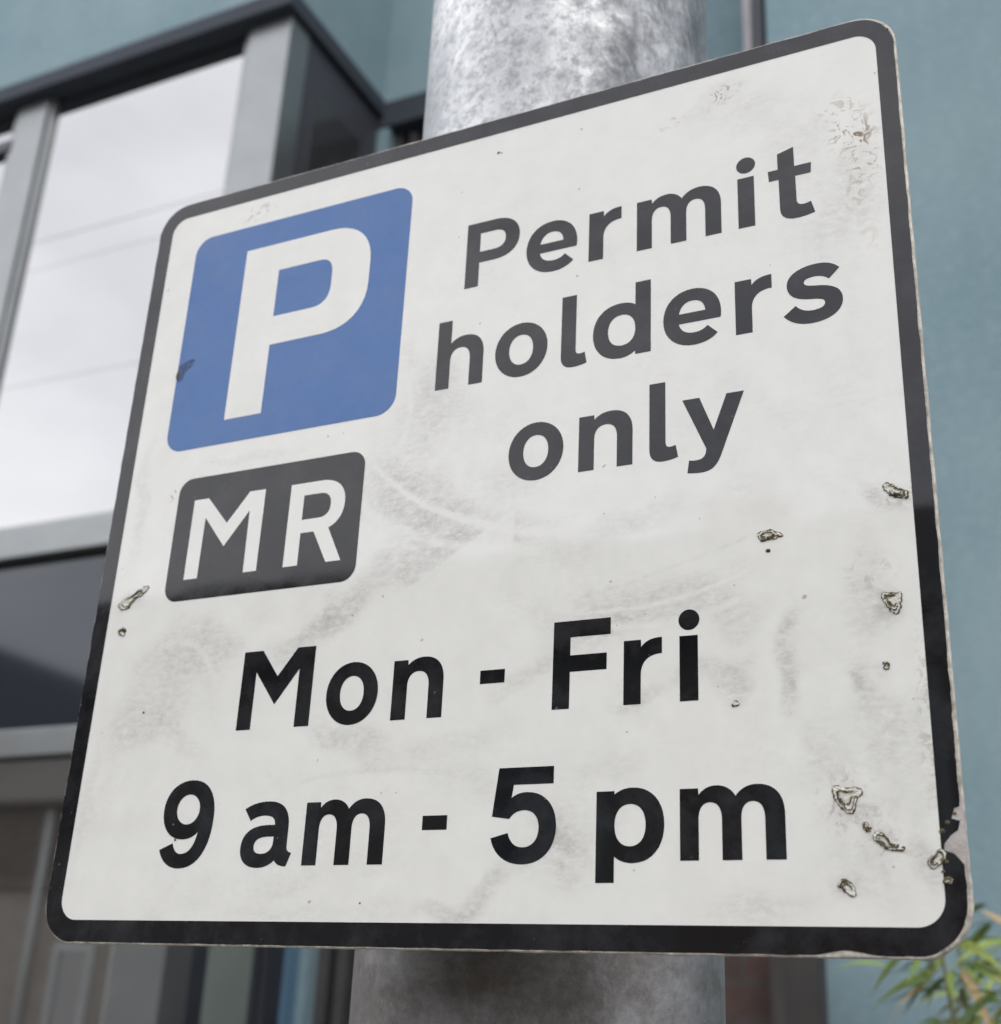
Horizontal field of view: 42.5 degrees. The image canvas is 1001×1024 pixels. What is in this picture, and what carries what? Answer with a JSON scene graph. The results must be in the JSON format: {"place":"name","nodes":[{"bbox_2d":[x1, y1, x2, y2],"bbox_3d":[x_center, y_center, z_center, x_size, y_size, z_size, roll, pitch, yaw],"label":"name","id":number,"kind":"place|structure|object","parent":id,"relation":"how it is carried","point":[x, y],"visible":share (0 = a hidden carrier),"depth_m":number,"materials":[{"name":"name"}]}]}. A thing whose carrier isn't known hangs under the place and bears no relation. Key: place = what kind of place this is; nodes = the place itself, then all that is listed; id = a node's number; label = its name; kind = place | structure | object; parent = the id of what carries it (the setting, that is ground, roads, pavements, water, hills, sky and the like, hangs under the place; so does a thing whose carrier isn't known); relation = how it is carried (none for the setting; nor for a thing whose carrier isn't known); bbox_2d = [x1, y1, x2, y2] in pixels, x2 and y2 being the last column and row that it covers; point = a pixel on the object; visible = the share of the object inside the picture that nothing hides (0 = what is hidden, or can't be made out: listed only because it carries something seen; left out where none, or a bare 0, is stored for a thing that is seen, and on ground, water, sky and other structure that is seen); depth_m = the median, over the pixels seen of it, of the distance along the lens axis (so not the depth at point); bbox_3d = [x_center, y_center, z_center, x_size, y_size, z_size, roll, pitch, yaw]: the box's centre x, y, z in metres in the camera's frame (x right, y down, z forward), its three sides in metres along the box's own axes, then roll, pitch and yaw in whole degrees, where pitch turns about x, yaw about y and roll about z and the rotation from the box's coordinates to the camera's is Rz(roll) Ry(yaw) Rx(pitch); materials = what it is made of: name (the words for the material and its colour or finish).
{"place":"outdoors","nodes":[
{"label":"outdoors","id":0,"kind":"place"},
{"bbox_2d":[0,0,1000,1023],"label":"teal building","id":1,"kind":"structure","parent":0,"point":[129,129],"depth_m":4.38,"materials":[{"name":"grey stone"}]},
{"bbox_2d":[0,110,19,194],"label":"window pane","id":2,"kind":"structure","parent":1,"relation":"in","point":[7,126],"depth_m":5.44,"materials":[{"name":"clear glass"}]},
{"bbox_2d":[0,758,112,1023],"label":"window pane","id":3,"kind":"structure","parent":1,"relation":"in","point":[45,979],"depth_m":3.88,"materials":[{"name":"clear glass"}]},
{"bbox_2d":[0,32,249,530],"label":"window pane","id":4,"kind":"structure","parent":1,"relation":"in","point":[118,159],"depth_m":4.86,"materials":[{"name":"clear glass"}]},
{"bbox_2d":[306,93,359,171],"bbox_3d":[-0.675,-0.804,4.773,0.005,1.620,0.320,-8,-24,24],"label":"side window","id":5,"kind":"structure","parent":1,"relation":"in","point":[331,142],"depth_m":4.98,"materials":[{"name":"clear glass"}]},
{"bbox_2d":[312,130,422,1023],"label":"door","id":6,"kind":"structure","parent":1,"relation":"in","point":[332,999],"depth_m":4.12,"materials":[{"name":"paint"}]},
{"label":"pavement","id":7,"kind":"structure","parent":0,"visible":0},
{"bbox_2d":[349,0,725,1023],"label":"signpost","id":8,"kind":"object","parent":7,"relation":"on","point":[489,60],"visible":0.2,"depth_m":0.61,"materials":[{"name":"metal"}]},
{"bbox_2d":[46,19,973,960],"bbox_3d":[0.023,0.021,0.591,0.361,0.355,0.187,-8,-24,24],"label":"parking sign","id":9,"kind":"object","parent":8,"relation":"attached to","point":[524,533],"visible":1,"depth_m":0.49,"materials":[{"name":"metal"}]},
{"bbox_2d":[724,956,770,1023],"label":"brick wall","id":10,"kind":"structure","parent":7,"relation":"on","point":[747,991],"depth_m":2.68,"materials":[{"name":"red brick"}]},
{"bbox_2d":[769,957,828,1023],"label":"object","id":11,"kind":"object","parent":7,"relation":"on","point":[798,990],"depth_m":2.56,"materials":[{"name":"grey metal"}]},
{"bbox_2d":[830,903,1000,1023],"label":"bamboo plant","id":12,"kind":"object","parent":7,"relation":"on","point":[973,944],"visible":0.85,"depth_m":1.61,"materials":[{"name":"green plant"}]}
]}

